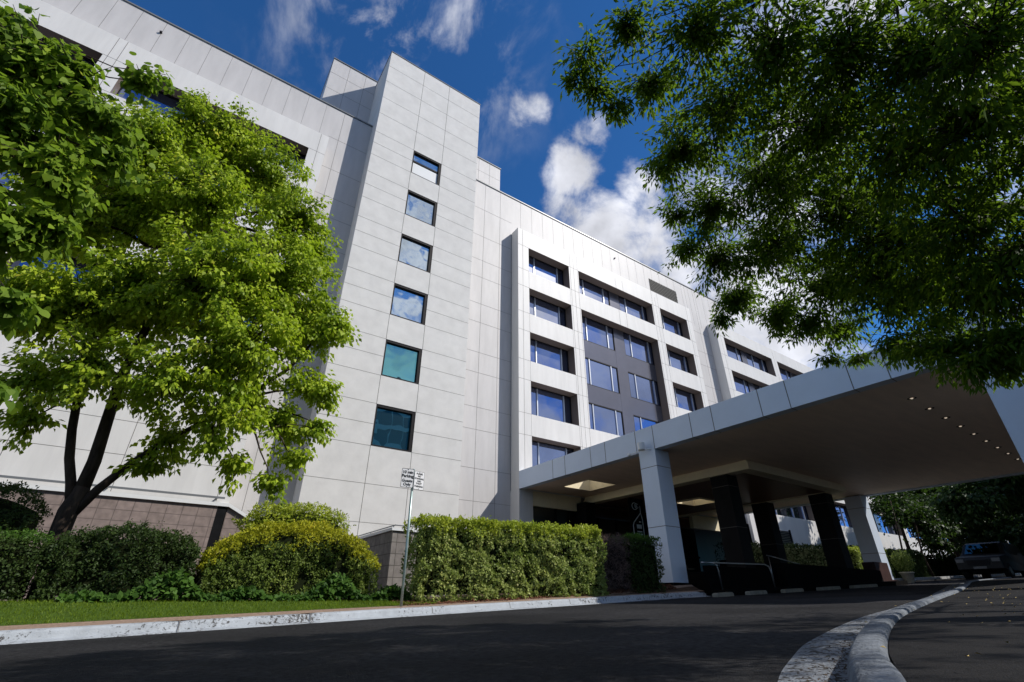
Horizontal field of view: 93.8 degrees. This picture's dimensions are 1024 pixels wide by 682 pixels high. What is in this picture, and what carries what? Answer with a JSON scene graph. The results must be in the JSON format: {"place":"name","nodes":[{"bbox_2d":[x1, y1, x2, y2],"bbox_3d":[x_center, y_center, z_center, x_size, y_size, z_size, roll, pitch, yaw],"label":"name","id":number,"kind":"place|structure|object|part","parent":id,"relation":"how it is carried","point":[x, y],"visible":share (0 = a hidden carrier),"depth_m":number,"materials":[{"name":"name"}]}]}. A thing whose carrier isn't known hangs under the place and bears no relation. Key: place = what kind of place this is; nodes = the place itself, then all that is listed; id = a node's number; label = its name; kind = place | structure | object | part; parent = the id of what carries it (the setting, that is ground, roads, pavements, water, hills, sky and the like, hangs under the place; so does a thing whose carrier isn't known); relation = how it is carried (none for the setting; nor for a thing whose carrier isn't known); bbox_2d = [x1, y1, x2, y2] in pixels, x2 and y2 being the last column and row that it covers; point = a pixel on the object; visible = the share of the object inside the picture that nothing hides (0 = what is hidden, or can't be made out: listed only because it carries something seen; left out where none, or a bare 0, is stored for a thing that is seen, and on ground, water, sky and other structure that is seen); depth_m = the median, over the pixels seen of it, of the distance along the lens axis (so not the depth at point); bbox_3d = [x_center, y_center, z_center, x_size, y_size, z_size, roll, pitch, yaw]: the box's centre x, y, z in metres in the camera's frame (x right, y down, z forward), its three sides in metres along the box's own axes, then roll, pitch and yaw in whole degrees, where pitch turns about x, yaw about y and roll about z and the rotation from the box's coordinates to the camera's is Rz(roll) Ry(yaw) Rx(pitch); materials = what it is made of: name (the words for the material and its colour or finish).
{"place":"outdoors","nodes":[
{"label":"outdoors","id":0,"kind":"place"},
{"bbox_2d":[0,598,438,625],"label":"lawn","id":1,"kind":"structure","parent":0,"point":[67,614],"depth_m":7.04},
{"bbox_2d":[0,585,701,630],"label":"path","id":2,"kind":"structure","parent":0,"point":[46,625],"depth_m":7.43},
{"bbox_2d":[17,585,701,620],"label":"earth bank","id":3,"kind":"structure","parent":0,"point":[692,588],"depth_m":13.33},
{"bbox_2d":[0,479,52,600],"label":"shrub","id":4,"kind":"object","parent":3,"relation":"on","point":[15,515],"visible":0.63,"depth_m":8.69,"materials":[{"name":"green plant"}]},
{"bbox_2d":[0,526,57,601],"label":"hedge","id":5,"kind":"object","parent":3,"relation":"on","point":[17,562],"visible":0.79,"depth_m":7.34,"materials":[{"name":"green plant"}]},
{"bbox_2d":[28,518,203,601],"bbox_3d":[-6.692,3.850,8.302,2.347,1.420,1.449,18,-33,-30],"label":"hedge","id":6,"kind":"object","parent":3,"relation":"on","point":[106,560],"visible":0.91,"depth_m":7.86,"materials":[{"name":"green plant"}]},
{"bbox_2d":[0,87,361,600],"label":"lime tree","id":7,"kind":"object","parent":3,"relation":"on","point":[142,297],"visible":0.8,"depth_m":10.20,"materials":[{"name":"green plant"}]},
{"bbox_2d":[54,567,410,602],"bbox_3d":[-4.517,4.487,8.721,5.733,0.606,0.567,18,-33,-30],"label":"ivy","id":8,"kind":"object","parent":3,"relation":"on","point":[191,590],"visible":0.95,"depth_m":8.23,"materials":[{"name":"green plant"}]},
{"bbox_2d":[189,516,381,600],"bbox_3d":[-4.504,4.508,9.840,3.432,1.714,1.772,18,-33,-30],"label":"shrub","id":9,"kind":"object","parent":3,"relation":"on","point":[294,558],"visible":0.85,"depth_m":9.29,"materials":[{"name":"green plant"}]},
{"bbox_2d":[231,499,355,600],"bbox_3d":[-5.209,4.916,11.337,2.843,2.361,1.525,18,-33,-30],"label":"shrub","id":10,"kind":"object","parent":3,"relation":"on","point":[278,513],"visible":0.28,"depth_m":11.38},
{"bbox_2d":[343,524,466,598],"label":"stair wall","id":11,"kind":"structure","parent":3,"relation":"on","point":[388,545],"depth_m":13.68,"materials":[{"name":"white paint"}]},
{"bbox_2d":[400,468,424,606],"bbox_3d":[-2.100,3.883,9.608,0.520,2.620,0.086,18,-33,-30],"label":"parking sign","id":12,"kind":"object","parent":3,"relation":"on","point":[412,479],"visible":1,"depth_m":10.01,"materials":[{"name":"white metal"}]},
{"bbox_2d":[400,513,609,602],"bbox_3d":[0.053,5.272,11.604,5.598,2.007,1.206,18,-33,-30],"label":"hedge","id":13,"kind":"object","parent":3,"relation":"on","point":[455,557],"visible":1,"depth_m":11.03,"materials":[{"name":"green plant"}]},
{"bbox_2d":[388,584,676,604],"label":"mulch","id":14,"kind":"object","parent":3,"relation":"on","point":[500,599],"visible":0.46,"depth_m":10.78,"materials":[{"name":"brown soil"}]},
{"bbox_2d":[594,531,635,592],"bbox_3d":[2.549,6.207,13.425,1.669,1.779,1.436,18,-33,-30],"label":"hedge","id":15,"kind":"object","parent":3,"relation":"on","point":[616,563],"visible":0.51,"depth_m":13.16,"materials":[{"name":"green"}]},
{"bbox_2d":[610,532,666,593],"bbox_3d":[3.605,6.416,13.872,1.440,1.677,1.193,18,-33,-30],"label":"hedge","id":16,"kind":"object","parent":3,"relation":"on","point":[645,566],"visible":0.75,"depth_m":13.57,"materials":[{"name":"green plant"}]},
{"bbox_2d":[0,575,1021,681],"bbox_3d":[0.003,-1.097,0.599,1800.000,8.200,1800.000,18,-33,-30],"label":"road","id":17,"kind":"structure","parent":0,"point":[754,638],"depth_m":3.85,"materials":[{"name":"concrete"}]},
{"bbox_2d":[0,0,179,414],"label":"broadleaf tree","id":18,"kind":"object","parent":17,"relation":"on","point":[31,69],"visible":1,"depth_m":4.88,"materials":[{"name":"green plant"}]},
{"bbox_2d":[0,592,707,644],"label":"kerb","id":19,"kind":"structure","parent":17,"relation":"on","point":[18,636],"depth_m":7.39,"materials":[{"name":"concrete"}]},
{"bbox_2d":[0,0,968,600],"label":"hotel building","id":20,"kind":"structure","parent":17,"relation":"on","point":[506,340],"depth_m":24.32,"materials":[{"name":"white concrete"}]},
{"bbox_2d":[0,169,19,188],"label":"window","id":21,"kind":"structure","parent":20,"relation":"in","point":[2,180],"depth_m":16.50,"materials":[{"name":"blue glass"}]},
{"bbox_2d":[1,256,113,286],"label":"window","id":22,"kind":"structure","parent":20,"relation":"in","point":[17,263],"depth_m":16.41,"materials":[{"name":"blue glass"}]},
{"bbox_2d":[38,38,96,70],"bbox_3d":[-18.336,-11.103,18.811,3.100,1.820,0.080,18,-33,-30],"label":"window","id":23,"kind":"structure","parent":20,"relation":"in","point":[85,59],"depth_m":19.66,"materials":[{"name":"black"}]},
{"bbox_2d":[117,87,208,121],"bbox_3d":[-15.086,-10.032,20.755,3.130,1.820,0.090,18,-33,-30],"label":"window","id":24,"kind":"structure","parent":20,"relation":"in","point":[169,101],"depth_m":20.83,"materials":[{"name":"blue glass"}]},
{"bbox_2d":[185,232,273,261],"bbox_3d":[-11.700,-3.547,19.874,3.220,1.850,0.080,18,-33,-30],"label":"window","id":25,"kind":"structure","parent":20,"relation":"in","point":[191,232],"depth_m":20.17,"materials":[{"name":"blue"}]},
{"bbox_2d":[244,133,305,170],"bbox_3d":[-11.681,-8.908,22.795,3.220,1.820,0.090,18,-33,-30],"label":"window","id":26,"kind":"structure","parent":20,"relation":"in","point":[300,156],"depth_m":23.61,"materials":[{"name":"black"}]},
{"bbox_2d":[370,404,415,452],"bbox_3d":[-4.952,3.657,20.000,1.766,1.776,0.138,18,-33,-30],"label":"window","id":27,"kind":"structure","parent":20,"relation":"in","point":[393,428],"depth_m":20.03,"materials":[{"name":"teal glass"}]},
{"bbox_2d":[381,339,421,384],"bbox_3d":[-4.944,0.962,21.471,1.766,1.776,0.138,18,-33,-30],"label":"window","id":28,"kind":"structure","parent":20,"relation":"in","point":[402,362],"depth_m":21.51,"materials":[{"name":"teal glass"}]},
{"bbox_2d":[390,283,427,324],"bbox_3d":[-4.936,-1.733,22.942,1.766,1.776,0.138,18,-33,-30],"label":"window","id":29,"kind":"structure","parent":20,"relation":"in","point":[407,303],"depth_m":22.99,"materials":[{"name":"blue glass"}]},
{"bbox_2d":[398,234,432,272],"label":"window","id":30,"kind":"structure","parent":20,"relation":"in","point":[413,252],"depth_m":24.47,"materials":[{"name":"blue glass"}]},
{"bbox_2d":[405,190,436,226],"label":"window","id":31,"kind":"structure","parent":20,"relation":"in","point":[421,208],"depth_m":25.95,"materials":[{"name":"blue glass"}]},
{"bbox_2d":[411,151,441,185],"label":"window","id":32,"kind":"structure","parent":20,"relation":"in","point":[422,166],"depth_m":27.41,"materials":[{"name":"blue"}]},
{"bbox_2d":[529,256,563,285],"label":"window","id":33,"kind":"structure","parent":20,"relation":"in","point":[538,267],"depth_m":31.30,"materials":[{"name":"blue glass"}]},
{"bbox_2d":[529,295,565,326],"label":"window","id":34,"kind":"structure","parent":20,"relation":"in","point":[540,308],"depth_m":29.80,"materials":[{"name":"blue glass"}]},
{"bbox_2d":[530,338,568,372],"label":"window","id":35,"kind":"structure","parent":20,"relation":"in","point":[541,353],"depth_m":28.30,"materials":[{"name":"blue glass"}]},
{"bbox_2d":[531,386,571,423],"bbox_3d":[2.026,3.667,26.639,3.300,1.900,0.090,18,-33,-30],"label":"window","id":36,"kind":"structure","parent":20,"relation":"in","point":[544,403],"depth_m":26.82,"materials":[{"name":"blue glass"}]},
{"bbox_2d":[532,440,573,465],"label":"window","id":37,"kind":"structure","parent":20,"relation":"in","point":[542,452],"depth_m":25.28,"materials":[{"name":"blue glass"}]},
{"bbox_2d":[579,278,609,305],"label":"window","id":38,"kind":"structure","parent":20,"relation":"in","point":[586,288],"depth_m":33.40,"materials":[{"name":"blue glass"}]},
{"bbox_2d":[582,316,614,350],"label":"window","id":39,"kind":"structure","parent":20,"relation":"in","point":[595,332],"depth_m":31.79,"materials":[{"name":"blue glass"}]},
{"bbox_2d":[585,357,619,393],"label":"window","id":40,"kind":"structure","parent":20,"relation":"in","point":[598,374],"depth_m":30.33,"materials":[{"name":"blue glass"}]},
{"bbox_2d":[588,402,624,435],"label":"window","id":41,"kind":"structure","parent":20,"relation":"in","point":[604,419],"depth_m":28.92,"materials":[{"name":"blue glass"}]},
{"bbox_2d":[618,295,647,321],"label":"window","id":42,"kind":"structure","parent":20,"relation":"in","point":[627,306],"depth_m":35.31,"materials":[{"name":"blue glass"}]},
{"bbox_2d":[623,332,654,365],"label":"window","id":43,"kind":"structure","parent":20,"relation":"in","point":[637,348],"depth_m":33.70,"materials":[{"name":"blue glass"}]},
{"bbox_2d":[628,372,660,405],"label":"window","id":44,"kind":"structure","parent":20,"relation":"in","point":[642,388],"depth_m":32.24,"materials":[{"name":"blue glass"}]},
{"bbox_2d":[633,415,660,430],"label":"window","id":45,"kind":"structure","parent":20,"relation":"in","point":[639,422],"depth_m":30.72,"materials":[{"name":"blue glass"}]},
{"bbox_2d":[661,315,682,336],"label":"window","id":46,"kind":"structure","parent":20,"relation":"in","point":[673,326],"depth_m":37.45,"materials":[{"name":"blue glass"}]},
{"bbox_2d":[667,350,689,372],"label":"window","id":47,"kind":"structure","parent":20,"relation":"in","point":[678,361],"depth_m":35.96,"materials":[{"name":"blue glass"}]},
{"bbox_2d":[673,387,696,411],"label":"window","id":48,"kind":"structure","parent":20,"relation":"in","point":[684,399],"depth_m":34.46,"materials":[{"name":"blue glass"}]},
{"bbox_2d":[725,343,742,361],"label":"window","id":49,"kind":"structure","parent":20,"relation":"in","point":[732,352],"depth_m":41.46,"materials":[{"name":"blue glass"}]},
{"bbox_2d":[733,376,749,393],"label":"window","id":50,"kind":"structure","parent":20,"relation":"in","point":[741,385],"depth_m":39.95,"materials":[{"name":"blue glass"}]},
{"bbox_2d":[745,352,767,372],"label":"window","id":51,"kind":"structure","parent":20,"relation":"in","point":[753,361],"depth_m":43.18,"materials":[{"name":"blue glass"}]},
{"bbox_2d":[775,509,781,515],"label":"window","id":52,"kind":"structure","parent":20,"relation":"in","point":[778,512],"depth_m":35.55,"materials":[{"name":"black"}]},
{"bbox_2d":[779,367,790,379],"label":"window","id":53,"kind":"structure","parent":20,"relation":"in","point":[785,374],"depth_m":45.53,"materials":[{"name":"blue glass"}]},
{"bbox_2d":[786,506,808,519],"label":"window","id":54,"kind":"structure","parent":20,"relation":"in","point":[800,512],"depth_m":37.13,"materials":[{"name":"black"}]},
{"bbox_2d":[835,504,852,527],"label":"window","id":55,"kind":"structure","parent":20,"relation":"in","point":[842,512],"depth_m":41.05,"materials":[{"name":"blue glass"}]},
{"bbox_2d":[877,513,897,534],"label":"window","id":56,"kind":"structure","parent":20,"relation":"in","point":[888,530],"depth_m":45.02,"materials":[{"name":"blue glass"}]},
{"bbox_2d":[687,562,775,595],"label":"ramp wall","id":57,"kind":"structure","parent":17,"relation":"on","point":[708,579],"depth_m":15.62,"materials":[{"name":"black metal"}]},
{"bbox_2d":[745,590,766,594],"bbox_3d":[7.247,7.468,14.220,0.900,0.137,0.160,18,-33,-30],"label":"wheel stop","id":58,"kind":"object","parent":17,"relation":"on","point":[758,592],"visible":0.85,"depth_m":14.09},
{"bbox_2d":[519,302,1023,587],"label":"entrance canopy","id":59,"kind":"object","parent":17,"relation":"on","point":[820,441],"visible":0.96,"depth_m":17.07,"materials":[{"name":"grey"}]},
{"bbox_2d":[627,498,646,542],"bbox_3d":[5.794,8.469,21.953,1.000,2.400,0.077,18,-33,-30],"label":"entrance banner","id":60,"kind":"object","parent":59,"relation":"attached to","point":[636,516],"visible":0.7,"depth_m":22.12,"materials":[{"name":"black fabric"}]},
{"bbox_2d":[627,442,650,455],"bbox_3d":[4.457,3.820,17.054,0.929,0.340,0.296,-23,-36,36],"label":"security camera","id":61,"kind":"object","parent":59,"relation":"attached to","point":[641,446],"visible":1,"depth_m":16.88,"materials":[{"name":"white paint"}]},
{"bbox_2d":[766,555,798,585],"bbox_3d":[11.063,8.902,18.399,4.118,1.072,0.040,18,-33,-30],"label":"ramp handrail","id":62,"kind":"object","parent":17,"relation":"on","point":[778,558],"visible":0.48,"depth_m":17.82,"materials":[{"name":"silver metal"}]},
{"bbox_2d":[713,540,856,565],"bbox_3d":[20.171,14.671,31.576,19.987,3.262,2.030,18,-33,-30],"label":"hedge","id":63,"kind":"object","parent":17,"relation":"on","point":[807,554],"visible":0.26,"depth_m":29.86,"materials":[{"name":"green plant"}]},
{"bbox_2d":[781,588,803,592],"bbox_3d":[8.963,7.976,15.322,1.100,0.145,0.160,18,-33,-30],"label":"wheel stop","id":64,"kind":"object","parent":17,"relation":"on","point":[792,590],"visible":0.95,"depth_m":15.20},
{"bbox_2d":[719,560,883,586],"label":"planter wall","id":65,"kind":"structure","parent":17,"relation":"on","point":[787,574],"depth_m":18.06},
{"bbox_2d":[712,581,907,595],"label":"kerb","id":66,"kind":"structure","parent":17,"relation":"on","point":[804,587],"depth_m":16.18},
{"bbox_2d":[816,586,840,590],"bbox_3d":[10.968,8.568,16.604,1.400,0.157,0.160,18,-33,-30],"label":"wheel stop","id":67,"kind":"object","parent":17,"relation":"on","point":[828,588],"visible":0.95,"depth_m":16.47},
{"bbox_2d":[802,624,866,681],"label":"kerb debris","id":68,"kind":"object","parent":17,"relation":"on","point":[839,662],"visible":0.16,"depth_m":2.29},
{"bbox_2d":[849,584,877,587],"bbox_3d":[13.262,9.242,18.066,2.000,0.182,0.160,18,-33,-30],"label":"wheel stop","id":69,"kind":"object","parent":17,"relation":"on","point":[863,586],"visible":0.95,"depth_m":17.91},
{"bbox_2d":[848,545,895,577],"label":"hedge","id":70,"kind":"object","parent":17,"relation":"on","point":[856,555],"visible":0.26,"depth_m":24.88,"materials":[{"name":"green plant"}]},
{"bbox_2d":[861,562,892,580],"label":"plinth block","id":71,"kind":"structure","parent":17,"relation":"on","point":[883,568],"depth_m":20.98,"materials":[{"name":"red stone"}]},
{"bbox_2d":[778,577,1010,681],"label":"kerb","id":72,"kind":"structure","parent":17,"relation":"on","point":[868,659],"depth_m":2.42,"materials":[{"name":"grey concrete"}]},
{"bbox_2d":[867,492,924,580],"bbox_3d":[26.148,11.887,32.728,5.149,8.119,4.216,18,-33,-30],"label":"slender tree","id":73,"kind":"object","parent":17,"relation":"on","point":[892,505],"visible":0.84,"depth_m":32.51,"materials":[{"name":"green plant"}]},
{"bbox_2d":[889,549,915,582],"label":"potted plant","id":74,"kind":"object","parent":17,"relation":"on","point":[905,566],"visible":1,"depth_m":24.46,"materials":[{"name":"green plant"}]},
{"bbox_2d":[885,548,930,580],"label":"hedge","id":75,"kind":"object","parent":17,"relation":"on","point":[920,569],"visible":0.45,"depth_m":27.80,"materials":[{"name":"green plant"}]},
{"bbox_2d":[867,487,965,580],"bbox_3d":[28.033,11.465,35.422,10.815,11.453,5.832,18,-33,-30],"label":"background tree","id":76,"kind":"object","parent":17,"relation":"on","point":[932,533],"visible":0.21,"depth_m":33.63,"materials":[{"name":"green plant"}]},
{"bbox_2d":[881,489,952,579],"bbox_3d":[28.046,12.695,33.126,5.938,6.927,3.446,18,-33,-30],"label":"slender tree","id":77,"kind":"object","parent":17,"relation":"on","point":[917,532],"visible":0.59,"depth_m":32.89,"materials":[{"name":"green plant"}]},
{"bbox_2d":[865,589,1022,655],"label":"fallen leaves","id":78,"kind":"object","parent":17,"relation":"on","point":[963,614],"visible":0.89,"depth_m":3.82,"materials":[{"name":"brown plant"}]},
{"bbox_2d":[894,573,1020,580],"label":"kerb","id":79,"kind":"structure","parent":17,"relation":"on","point":[931,578],"depth_m":27.73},
{"bbox_2d":[906,486,1017,574],"bbox_3d":[34.564,13.921,37.801,9.140,8.893,6.495,1,-29,-1],"label":"background tree","id":80,"kind":"object","parent":17,"relation":"on","point":[975,535],"visible":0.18,"depth_m":35.95,"materials":[{"name":"green plant"}]},
{"bbox_2d":[920,553,1003,576],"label":"hedge","id":81,"kind":"object","parent":17,"relation":"on","point":[947,566],"visible":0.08,"depth_m":35.94,"materials":[{"name":"green plant"}]},
{"bbox_2d":[925,474,1023,554],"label":"background tree","id":82,"kind":"object","parent":17,"relation":"on","point":[970,504],"visible":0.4,"depth_m":25.58,"materials":[{"name":"green plant"}]},
{"bbox_2d":[940,502,1023,574],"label":"background tree","id":83,"kind":"object","parent":17,"relation":"on","point":[1016,526],"visible":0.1,"depth_m":34.26,"materials":[{"name":"green plant"}]},
{"bbox_2d":[955,541,1023,579],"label":"parked car","id":84,"kind":"object","parent":17,"relation":"on","point":[986,560],"visible":0.94,"depth_m":24.85,"materials":[{"name":"black paint"}]},
{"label":"side window","id":85,"kind":"part","parent":84,"relation":"part of","materials":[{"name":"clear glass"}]},
{"bbox_2d":[128,0,1023,369],"label":"sky","id":86,"kind":"structure","parent":0,"point":[577,170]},
{"bbox_2d":[712,592,733,596],"bbox_3d":[5.873,7.058,13.331,0.770,0.132,0.160,18,-33,-30],"label":"wheel stop","id":87,"kind":"object","parent":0,"point":[725,594],"visible":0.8,"depth_m":13.22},
{"bbox_2d":[888,577,1023,681],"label":"pavement","id":88,"kind":"structure","parent":0,"point":[930,642],"depth_m":2.39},
{"bbox_2d":[551,0,1023,395],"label":"overhanging tree","id":89,"kind":"object","parent":88,"relation":"on","point":[965,125],"visible":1,"depth_m":4.44,"materials":[{"name":"green plant"}]}
]}

